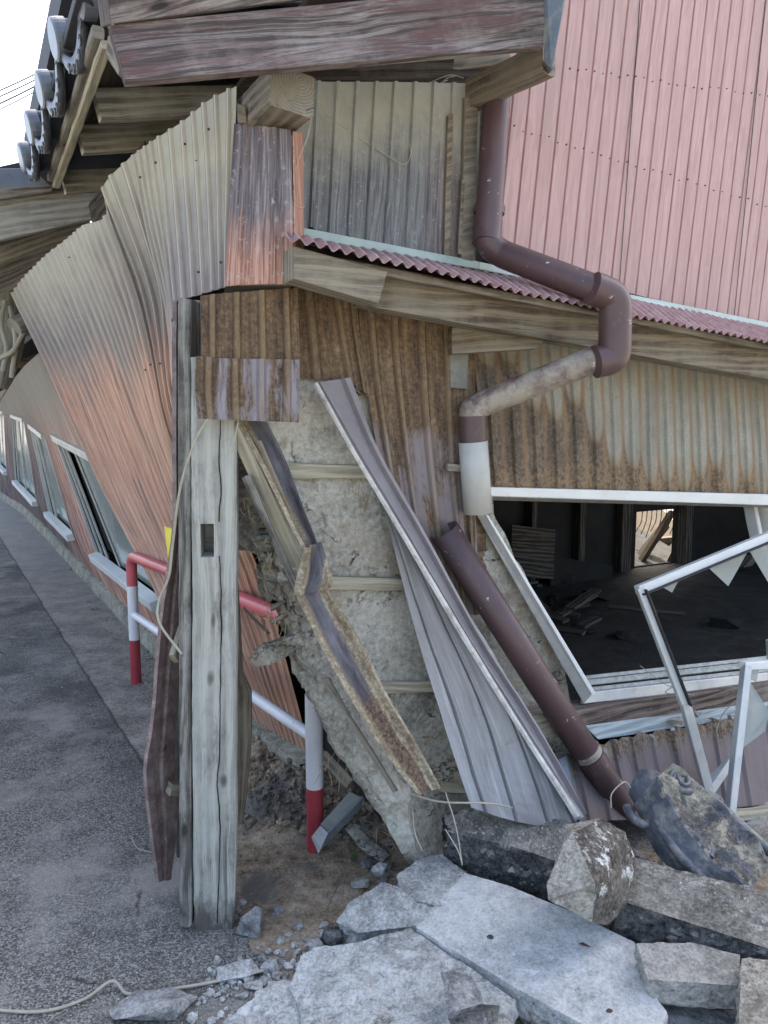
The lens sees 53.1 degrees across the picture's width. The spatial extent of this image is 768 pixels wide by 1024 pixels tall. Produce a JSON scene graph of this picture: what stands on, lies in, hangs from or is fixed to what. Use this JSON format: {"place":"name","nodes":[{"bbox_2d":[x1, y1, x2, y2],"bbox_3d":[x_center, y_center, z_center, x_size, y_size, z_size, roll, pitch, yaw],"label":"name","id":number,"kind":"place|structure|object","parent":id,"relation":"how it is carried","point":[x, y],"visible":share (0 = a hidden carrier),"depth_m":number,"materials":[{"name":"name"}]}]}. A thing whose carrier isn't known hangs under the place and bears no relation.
{"place":"outdoors","nodes":[
{"label":"outdoors","id":0,"kind":"place"},
{"bbox_2d":[0,92,32,109],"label":"overhead cable","id":1,"kind":"object","parent":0,"point":[16,101],"visible":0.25,"depth_m":13.60,"materials":[{"name":"black rubber"}]},
{"bbox_2d":[0,86,33,103],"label":"overhead cable","id":2,"kind":"object","parent":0,"point":[17,95],"visible":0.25,"depth_m":13.59,"materials":[{"name":"grey metal"}]},
{"bbox_2d":[0,74,33,90],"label":"overhead cable","id":3,"kind":"object","parent":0,"point":[17,82],"visible":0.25,"depth_m":13.18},
{"bbox_2d":[0,80,33,96],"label":"overhead cable","id":4,"kind":"object","parent":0,"point":[16,88],"visible":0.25,"depth_m":13.38,"materials":[{"name":"grey metal"}]},
{"bbox_2d":[0,0,91,222],"label":"sky","id":5,"kind":"structure","parent":0,"point":[22,33],"materials":[{"name":"white"}]},
{"bbox_2d":[0,466,767,1023],"bbox_3d":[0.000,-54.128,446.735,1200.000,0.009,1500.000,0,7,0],"label":"road","id":6,"kind":"structure","parent":0,"point":[68,734],"depth_m":2.85,"materials":[{"name":"grey asphalt"}]},
{"bbox_2d":[25,523,153,697],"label":"wall foot grit","id":7,"kind":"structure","parent":6,"relation":"on","point":[146,681],"depth_m":5.11,"materials":[{"name":"gravel"}]},
{"bbox_2d":[0,670,217,1023],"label":"road grit","id":8,"kind":"object","parent":6,"relation":"on","point":[89,907],"visible":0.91,"depth_m":2.33,"materials":[{"name":"concrete"}]},
{"bbox_2d":[0,969,263,1013],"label":"cable","id":9,"kind":"object","parent":6,"relation":"on","point":[98,989],"visible":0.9,"depth_m":2.00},
{"bbox_2d":[109,987,197,1020],"bbox_3d":[-0.585,1.258,1.954,0.218,0.061,0.109,-2,7,-16],"label":"rock","id":10,"kind":"object","parent":6,"relation":"on","point":[169,1004],"visible":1,"depth_m":1.94,"materials":[{"name":"grey stone"}]},
{"bbox_2d":[0,491,324,766],"bbox_3d":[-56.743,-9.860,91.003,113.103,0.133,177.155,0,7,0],"label":"kerb","id":11,"kind":"structure","parent":6,"relation":"on","point":[285,749],"depth_m":5.83,"materials":[{"name":"concrete"}]},
{"bbox_2d":[178,298,251,930],"bbox_3d":[-0.502,0.324,2.256,0.224,1.822,0.291,0,7,0],"label":"timber post","id":12,"kind":"object","parent":6,"relation":"on","point":[215,717],"visible":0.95,"depth_m":2.15,"materials":[{"name":"grey wood"}]},
{"bbox_2d":[156,419,208,654],"bbox_3d":[-0.540,0.070,2.034,0.192,0.631,0.037,4,8,28],"label":"cable","id":13,"kind":"object","parent":12,"relation":"hanging from","point":[172,544],"visible":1,"depth_m":2.04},
{"bbox_2d":[241,475,295,587],"bbox_3d":[-0.307,0.071,2.120,0.163,0.351,0.023,-2,7,-15],"label":"splintered board","id":14,"kind":"object","parent":12,"relation":"attached to","point":[251,488],"visible":0.84,"depth_m":2.11,"materials":[{"name":"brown wood"}]},
{"bbox_2d":[126,552,323,853],"bbox_3d":[-0.814,0.686,3.471,0.081,0.849,2.139,-5,9,-34],"label":"guard rail","id":15,"kind":"object","parent":6,"relation":"on","point":[310,731],"visible":0.55,"depth_m":2.83,"materials":[{"name":"metal"}]},
{"bbox_2d":[323,751,353,788],"bbox_3d":[-0.174,0.942,2.814,0.034,0.073,0.194,-5,9,-36],"label":"curled board","id":16,"kind":"object","parent":15,"relation":"attached to","point":[334,770],"visible":0.81,"depth_m":2.80,"materials":[{"name":"grey wood"}]},
{"bbox_2d":[216,958,259,981],"bbox_3d":[-0.396,1.248,2.079,0.122,0.040,0.057,-1,7,-11],"label":"rock","id":17,"kind":"object","parent":6,"relation":"on","point":[240,969],"visible":0.98,"depth_m":2.07,"materials":[{"name":"stone"}]},
{"bbox_2d":[235,992,246,999],"bbox_3d":[-0.372,1.261,2.001,0.031,0.012,0.018,-2,7,-16],"label":"concrete fragment","id":18,"kind":"object","parent":6,"relation":"on","point":[243,995],"visible":1,"depth_m":2.00,"materials":[{"name":"grey concrete"}]},
{"bbox_2d":[243,979,262,990],"bbox_3d":[-0.347,1.258,2.033,0.055,0.019,0.034,0,7,0],"label":"concrete fragment","id":19,"kind":"object","parent":6,"relation":"on","point":[255,985],"visible":0.9,"depth_m":2.03,"materials":[{"name":"grey concrete"}]},
{"bbox_2d":[222,979,300,1023],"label":"concrete slab","id":20,"kind":"object","parent":6,"relation":"on","point":[273,1002],"depth_m":1.93,"materials":[{"name":"grey concrete"}]},
{"bbox_2d":[186,929,345,1023],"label":"concrete crumbs","id":21,"kind":"object","parent":6,"relation":"on","point":[192,1017],"visible":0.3,"depth_m":2.05,"materials":[{"name":"grey concrete"}]},
{"bbox_2d":[260,975,272,986],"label":"rock","id":22,"kind":"object","parent":6,"relation":"on","point":[266,979],"visible":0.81,"depth_m":2.05,"materials":[{"name":"stone"}]},
{"bbox_2d":[0,0,767,864],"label":"collapsed house","id":23,"kind":"structure","parent":6,"relation":"on","point":[520,298],"depth_m":2.55,"materials":[{"name":"metal"}]},
{"bbox_2d":[0,411,6,474],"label":"window","id":24,"kind":"structure","parent":23,"relation":"in","point":[2,433],"depth_m":13.71,"materials":[{"name":"metal"}]},
{"bbox_2d":[10,414,37,506],"bbox_3d":[-5.111,-0.794,10.863,0.191,1.169,2.817,-4,8,-28],"label":"window","id":25,"kind":"structure","parent":23,"relation":"in","point":[24,471],"depth_m":10.85,"materials":[{"name":"metal"}]},
{"bbox_2d":[27,424,74,541],"bbox_3d":[-3.408,-0.350,7.782,0.271,1.079,1.749,-4,8,-30],"label":"window","id":26,"kind":"structure","parent":23,"relation":"in","point":[57,504],"depth_m":8.00,"materials":[{"name":"metal"}]},
{"bbox_2d":[50,434,160,611],"bbox_3d":[-1.859,-0.004,5.033,0.415,0.983,1.815,-4,8,-32],"label":"window","id":27,"kind":"structure","parent":23,"relation":"in","point":[116,541],"depth_m":5.19,"materials":[{"name":"metal"}]},
{"bbox_2d":[143,301,179,881],"bbox_3d":[-0.668,0.274,2.355,0.118,1.824,0.237,0,7,0],"label":"bent cladding strip","id":28,"kind":"object","parent":23,"relation":"attached to","point":[161,772],"visible":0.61,"depth_m":2.35,"materials":[{"name":"paint"}]},
{"bbox_2d":[164,526,171,555],"bbox_3d":[-0.945,0.164,3.447,0.020,0.189,0.146,-6,10,-42],"label":"warning plate","id":29,"kind":"object","parent":23,"relation":"attached to","point":[168,531],"visible":0.13,"depth_m":3.47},
{"bbox_2d":[231,420,238,450],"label":"cable","id":30,"kind":"object","parent":23,"relation":"attached to","point":[235,435],"visible":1,"depth_m":2.01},
{"bbox_2d":[292,118,311,208],"bbox_3d":[-0.208,-0.885,1.951,0.051,0.222,0.015,0,7,0],"label":"cable","id":31,"kind":"object","parent":23,"relation":"hanging from","point":[299,157],"visible":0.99,"depth_m":1.95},
{"bbox_2d":[236,421,440,794],"bbox_3d":[-0.109,0.286,2.131,0.571,1.098,0.104,-1,7,-6],"label":"rusted channel strip","id":32,"kind":"object","parent":23,"relation":"attached to","point":[340,643],"visible":0.98,"depth_m":2.13,"materials":[{"name":"grey metal"}]},
{"bbox_2d":[237,426,302,567],"bbox_3d":[-0.319,-0.039,2.120,0.209,0.406,0.042,-2,8,-19],"label":"loose lath","id":33,"kind":"object","parent":32,"relation":"on","point":[282,528],"visible":0.81,"depth_m":2.12,"materials":[{"name":"brown wood"}]},
{"bbox_2d":[255,440,290,511],"bbox_3d":[-0.301,-0.096,2.085,0.094,0.198,0.015,-1,7,-11],"label":"splintered board","id":34,"kind":"object","parent":32,"relation":"attached to","point":[262,451],"visible":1,"depth_m":2.08,"materials":[{"name":"wood"}]},
{"bbox_2d":[409,793,512,808],"bbox_3d":[0.233,0.877,2.298,0.314,0.051,0.062,0,7,0],"label":"cable","id":35,"kind":"object","parent":32,"relation":"on","point":[433,800],"visible":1,"depth_m":2.28,"materials":[{"name":"plastic"}]},
{"bbox_2d":[321,677,397,792],"bbox_3d":[-0.068,0.638,2.188,0.222,0.361,0.021,-1,7,-10],"label":"splintered board","id":36,"kind":"object","parent":23,"relation":"attached to","point":[330,686],"visible":1,"depth_m":2.18,"materials":[{"name":"brown wood"}]},
{"bbox_2d":[325,76,454,164],"bbox_3d":[0.032,-1.185,2.274,0.447,0.302,0.036,-4,8,-31],"label":"cable","id":37,"kind":"object","parent":23,"relation":"attached to","point":[376,148],"visible":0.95,"depth_m":2.27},
{"bbox_2d":[412,812,422,850],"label":"cable","id":38,"kind":"object","parent":23,"relation":"hanging from","point":[415,832],"visible":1,"depth_m":2.25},
{"bbox_2d":[429,74,463,82],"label":"cable","id":39,"kind":"object","parent":23,"relation":"attached to","point":[445,76],"visible":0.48,"depth_m":2.35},
{"bbox_2d":[445,792,462,864],"bbox_3d":[0.196,0.905,2.199,0.046,0.136,0.163,0,7,0],"label":"cable","id":40,"kind":"object","parent":23,"relation":"attached to","point":[460,855],"visible":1,"depth_m":2.19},
{"bbox_2d":[431,521,635,820],"bbox_3d":[0.515,0.551,2.549,0.755,1.070,0.100,-2,7,-14],"label":"fallen drainpipe","id":41,"kind":"object","parent":23,"relation":"attached to","point":[499,618],"visible":0.94,"depth_m":2.49,"materials":[{"name":"red plastic"}]},
{"bbox_2d":[610,781,630,807],"bbox_3d":[0.690,0.819,2.236,0.084,0.070,0.008,-4,8,-31],"label":"cable","id":42,"kind":"object","parent":23,"relation":"attached to","point":[614,790],"visible":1,"depth_m":2.22,"materials":[{"name":"grey plastic"}]},
{"bbox_2d":[640,665,692,694],"bbox_3d":[1.067,0.641,2.898,0.200,0.094,0.042,3,8,21],"label":"cable","id":43,"kind":"object","parent":23,"relation":"on","point":[662,682],"visible":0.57,"depth_m":2.89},
{"bbox_2d":[634,531,767,792],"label":"broken window sash","id":44,"kind":"object","parent":23,"relation":"attached to","point":[723,565],"visible":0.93,"depth_m":2.81,"materials":[{"name":"white metal"}]},
{"bbox_2d":[716,700,735,735],"bbox_3d":[1.322,0.788,2.971,0.101,0.141,0.028,-3,8,-24],"label":"cable","id":45,"kind":"object","parent":23,"relation":"hanging from","point":[721,717],"visible":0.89,"depth_m":2.97,"materials":[{"name":"grey plastic"}]},
{"bbox_2d":[725,639,767,812],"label":"broken window sash","id":46,"kind":"object","parent":23,"relation":"attached to","point":[750,718],"visible":0.82,"depth_m":2.68,"materials":[{"name":"metal"}]},
{"bbox_2d":[744,817,764,823],"bbox_3d":[1.275,1.204,2.856,0.303,0.108,0.064,-2,7,-12],"label":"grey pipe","id":47,"kind":"object","parent":6,"relation":"on","point":[758,820],"visible":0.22,"depth_m":2.87,"materials":[{"name":"plastic"}]},
{"bbox_2d":[236,736,767,1023],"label":"bare soil","id":48,"kind":"structure","parent":0,"point":[310,915],"depth_m":2.54,"materials":[{"name":"soil"}]},
{"bbox_2d":[239,899,247,904],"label":"rock","id":49,"kind":"object","parent":48,"relation":"on","point":[242,902],"visible":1,"depth_m":2.39,"materials":[{"name":"grey stone"}]},
{"bbox_2d":[235,906,264,938],"bbox_3d":[-0.396,1.202,2.261,0.077,0.091,0.093,0,7,0],"label":"rock","id":50,"kind":"object","parent":48,"relation":"on","point":[251,921],"visible":0.99,"depth_m":2.23,"materials":[{"name":"grey stone"}]},
{"bbox_2d":[265,948,271,954],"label":"concrete fragment","id":51,"kind":"object","parent":48,"relation":"on","point":[268,951],"visible":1,"depth_m":2.16,"materials":[{"name":"grey concrete"}]},
{"bbox_2d":[260,957,278,975],"bbox_3d":[-0.308,1.245,2.093,0.047,0.041,0.042,2,7,17],"label":"rock","id":52,"kind":"object","parent":48,"relation":"on","point":[269,965],"visible":0.87,"depth_m":2.08,"materials":[{"name":"grey stone"}]},
{"bbox_2d":[272,906,283,914],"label":"rock","id":53,"kind":"object","parent":48,"relation":"on","point":[277,910],"visible":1,"depth_m":2.32,"materials":[{"name":"grey stone"}]},
{"bbox_2d":[278,811,291,819],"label":"rock","id":54,"kind":"object","parent":48,"relation":"on","point":[285,815],"visible":0.94,"depth_m":2.79,"materials":[{"name":"grey stone"}]},
{"bbox_2d":[284,962,293,970],"bbox_3d":[-0.261,1.249,2.111,0.030,0.016,0.023,-1,7,-10],"label":"concrete fragment","id":55,"kind":"object","parent":48,"relation":"on","point":[288,966],"visible":1,"depth_m":2.11,"materials":[{"name":"grey concrete"}]},
{"bbox_2d":[292,922,302,930],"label":"rock","id":56,"kind":"object","parent":48,"relation":"on","point":[297,926],"visible":1,"depth_m":2.25,"materials":[{"name":"grey stone"}]},
{"bbox_2d":[238,736,373,845],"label":"clay crumbs","id":57,"kind":"object","parent":48,"relation":"on","point":[278,794],"visible":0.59,"depth_m":2.92,"materials":[{"name":"brown soil"}]},
{"bbox_2d":[239,824,381,906],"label":"clay crumbs","id":58,"kind":"object","parent":48,"relation":"on","point":[289,864],"visible":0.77,"depth_m":2.53,"materials":[{"name":"brown soil"}]},
{"bbox_2d":[308,937,322,950],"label":"rock","id":59,"kind":"object","parent":48,"relation":"on","point":[314,942],"visible":0.71,"depth_m":2.15,"materials":[{"name":"grey stone"}]},
{"bbox_2d":[319,921,328,927],"bbox_3d":[-0.177,1.219,2.265,0.031,0.012,0.022,0,7,0],"label":"concrete fragment","id":60,"kind":"object","parent":48,"relation":"on","point":[323,924],"visible":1,"depth_m":2.26,"materials":[{"name":"grey concrete"}]},
{"bbox_2d":[320,926,342,945],"bbox_3d":[-0.137,1.210,2.183,0.083,0.054,0.053,-3,8,-19],"label":"rock","id":61,"kind":"object","parent":48,"relation":"on","point":[331,935],"visible":0.9,"depth_m":2.17,"materials":[{"name":"stone"}]},
{"bbox_2d":[325,879,340,911],"bbox_3d":[-0.157,1.186,2.374,0.004,0.004,0.164,2,7,13],"label":"twig","id":62,"kind":"object","parent":48,"relation":"on","point":[332,895],"visible":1,"depth_m":2.37,"materials":[{"name":"brown wood"}]},
{"bbox_2d":[311,792,362,852],"bbox_3d":[-0.160,1.024,2.559,0.180,0.147,0.076,-5,9,-35],"label":"folded metal scrap","id":63,"kind":"object","parent":48,"relation":"on","point":[348,807],"visible":1,"depth_m":2.55,"materials":[{"name":"grey metal"}]},
{"bbox_2d":[348,843,357,861],"bbox_3d":[-0.105,1.147,2.586,0.027,0.068,0.047,-7,10,-43],"label":"weed","id":64,"kind":"object","parent":48,"relation":"on","point":[351,850],"visible":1,"depth_m":2.58,"materials":[{"name":"green plant"}]},
{"bbox_2d":[350,877,369,887],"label":"rock","id":65,"kind":"object","parent":48,"relation":"on","point":[360,883],"visible":1,"depth_m":2.43,"materials":[{"name":"grey stone"}]},
{"bbox_2d":[359,857,373,868],"bbox_3d":[-0.055,1.177,2.567,0.040,0.026,0.043,-7,10,-43],"label":"concrete fragment","id":66,"kind":"object","parent":48,"relation":"on","point":[364,862],"visible":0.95,"depth_m":2.56,"materials":[{"name":"grey concrete"}]},
{"bbox_2d":[367,857,375,868],"bbox_3d":[-0.041,1.177,2.569,0.019,0.030,0.047,2,7,16],"label":"concrete fragment","id":67,"kind":"object","parent":48,"relation":"on","point":[372,861],"visible":0.96,"depth_m":2.56,"materials":[{"name":"grey concrete"}]},
{"bbox_2d":[371,862,386,877],"bbox_3d":[-0.015,1.121,2.409,0.052,0.044,0.050,0,7,0],"label":"rock","id":68,"kind":"object","parent":48,"relation":"on","point":[377,869],"visible":1,"depth_m":2.39,"materials":[{"name":"grey stone"}]},
{"bbox_2d":[377,877,387,883],"bbox_3d":[-0.003,1.197,2.483,0.041,0.022,0.028,-6,9,-39],"label":"concrete fragment","id":69,"kind":"object","parent":48,"relation":"on","point":[384,879],"visible":0.68,"depth_m":2.48,"materials":[{"name":"grey concrete"}]},
{"bbox_2d":[336,882,436,943],"bbox_3d":[0.015,1.184,2.184,0.257,0.148,0.192,5,9,35],"label":"concrete block","id":70,"kind":"object","parent":48,"relation":"on","point":[381,908],"depth_m":2.17,"materials":[{"name":"grey concrete"}]},
{"bbox_2d":[383,871,390,877],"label":"concrete fragment","id":71,"kind":"object","parent":48,"relation":"on","point":[387,875],"visible":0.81,"depth_m":2.51,"materials":[{"name":"grey concrete"}]},
{"bbox_2d":[289,928,518,1023],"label":"concrete slab","id":72,"kind":"object","parent":48,"relation":"on","point":[311,995],"depth_m":1.95,"materials":[{"name":"grey concrete"}]},
{"bbox_2d":[315,945,486,1019],"bbox_3d":[0.040,1.173,1.921,0.412,0.006,0.273,-1,7,-10],"label":"slab grit","id":73,"kind":"object","parent":72,"relation":"on","point":[391,981],"visible":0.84,"depth_m":1.92,"materials":[{"name":"concrete"}]},
{"bbox_2d":[448,1004,499,1023],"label":"rock","id":74,"kind":"object","parent":72,"relation":"on","point":[483,1014],"visible":0.91,"depth_m":1.73,"materials":[{"name":"stone"}]},
{"bbox_2d":[441,971,482,1022],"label":"rock","id":75,"kind":"object","parent":74,"relation":"on","point":[462,993],"visible":0.9,"depth_m":1.80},
{"bbox_2d":[396,854,464,906],"bbox_3d":[0.148,1.168,2.312,0.222,0.140,0.237,-4,8,-29],"label":"concrete block","id":76,"kind":"object","parent":48,"relation":"on","point":[431,880],"depth_m":2.31,"materials":[{"name":"grey concrete"}]},
{"bbox_2d":[441,808,572,911],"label":"foundation beam","id":77,"kind":"structure","parent":48,"relation":"on","point":[508,861],"depth_m":2.37,"materials":[{"name":"concrete"}]},
{"bbox_2d":[314,377,586,825],"bbox_3d":[0.226,0.302,2.310,0.860,1.389,0.159,-1,7,-6],"label":"leaning steel sheet","id":78,"kind":"object","parent":77,"relation":"on","point":[503,753],"visible":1,"depth_m":2.36,"materials":[{"name":"grey metal"}]},
{"bbox_2d":[452,820,560,856],"bbox_3d":[0.392,0.979,2.364,0.367,0.012,0.167,4,8,29],"label":"slab grit","id":79,"kind":"object","parent":77,"relation":"on","point":[496,826],"visible":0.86,"depth_m":2.34,"materials":[{"name":"concrete"}]},
{"bbox_2d":[518,1009,549,1023],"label":"concrete block","id":80,"kind":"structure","parent":48,"relation":"on","point":[535,1019],"depth_m":1.86,"materials":[{"name":"grey concrete"}]},
{"bbox_2d":[415,873,667,1023],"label":"concrete slab","id":81,"kind":"object","parent":48,"relation":"on","point":[538,955],"depth_m":1.99,"materials":[{"name":"grey concrete"}]},
{"bbox_2d":[459,957,565,1023],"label":"slab grit","id":82,"kind":"object","parent":81,"relation":"on","point":[532,1004],"visible":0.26,"depth_m":1.86,"materials":[{"name":"concrete"}]},
{"bbox_2d":[631,847,666,865],"bbox_3d":[0.670,1.165,2.564,1.141,0.087,0.386,4,8,29],"label":"footing rubble","id":83,"kind":"object","parent":48,"relation":"on","point":[640,856],"visible":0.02,"depth_m":2.59,"materials":[{"name":"grey concrete"}]},
{"bbox_2d":[566,719,767,821],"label":"fallen corrugated sheet","id":84,"kind":"object","parent":83,"relation":"on","point":[660,752],"visible":0.41,"depth_m":2.89,"materials":[{"name":"pink metal"}]},
{"bbox_2d":[558,755,579,799],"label":"edge trim","id":85,"kind":"structure","parent":84,"relation":"on","point":[565,762],"depth_m":2.60,"materials":[{"name":"grey metal"}]},
{"bbox_2d":[667,717,683,725],"bbox_3d":[1.107,0.794,2.919,0.065,0.022,0.048,0,7,0],"label":"concrete fragment","id":86,"kind":"object","parent":84,"relation":"on","point":[677,720],"visible":0.97,"depth_m":2.91,"materials":[{"name":"concrete"}]},
{"bbox_2d":[693,710,701,716],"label":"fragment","id":87,"kind":"object","parent":84,"relation":"on","point":[697,714],"visible":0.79,"depth_m":2.97,"materials":[{"name":"concrete"}]},
{"bbox_2d":[623,763,767,887],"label":"roof ornament","id":88,"kind":"object","parent":83,"relation":"on","point":[685,821],"visible":0.91,"depth_m":2.33,"materials":[{"name":"ceramic"}]},
{"bbox_2d":[736,806,767,820],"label":"loose plank","id":89,"kind":"object","parent":83,"relation":"on","point":[746,814],"visible":0.41,"depth_m":2.90,"materials":[{"name":"beige wood"}]},
{"bbox_2d":[609,858,767,964],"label":"foundation beam","id":90,"kind":"structure","parent":48,"relation":"on","point":[648,915],"depth_m":2.04,"materials":[{"name":"concrete"}]},
{"bbox_2d":[547,819,637,924],"bbox_3d":[0.558,0.947,2.068,0.177,0.226,0.398,7,10,42],"label":"boulder","id":91,"kind":"object","parent":90,"relation":"on","point":[593,874],"visible":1,"depth_m":1.98,"materials":[{"name":"stone"}]},
{"bbox_2d":[641,867,767,924],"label":"slab grit","id":92,"kind":"object","parent":90,"relation":"on","point":[720,897],"visible":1,"depth_m":2.05,"materials":[{"name":"concrete"}]},
{"bbox_2d":[662,1005,736,1023],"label":"concrete slab","id":93,"kind":"object","parent":48,"relation":"on","point":[687,1015],"depth_m":1.87,"materials":[{"name":"grey concrete"}]},
{"bbox_2d":[634,942,740,1009],"bbox_3d":[0.757,1.137,1.885,0.253,0.085,0.136,0,7,0],"label":"concrete block","id":94,"kind":"object","parent":93,"relation":"on","point":[689,974],"depth_m":1.85,"materials":[{"name":"grey concrete"}]},
{"bbox_2d":[735,957,767,1023],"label":"concrete block","id":95,"kind":"object","parent":93,"relation":"on","point":[751,1000],"depth_m":1.76,"materials":[{"name":"concrete"}]}
]}

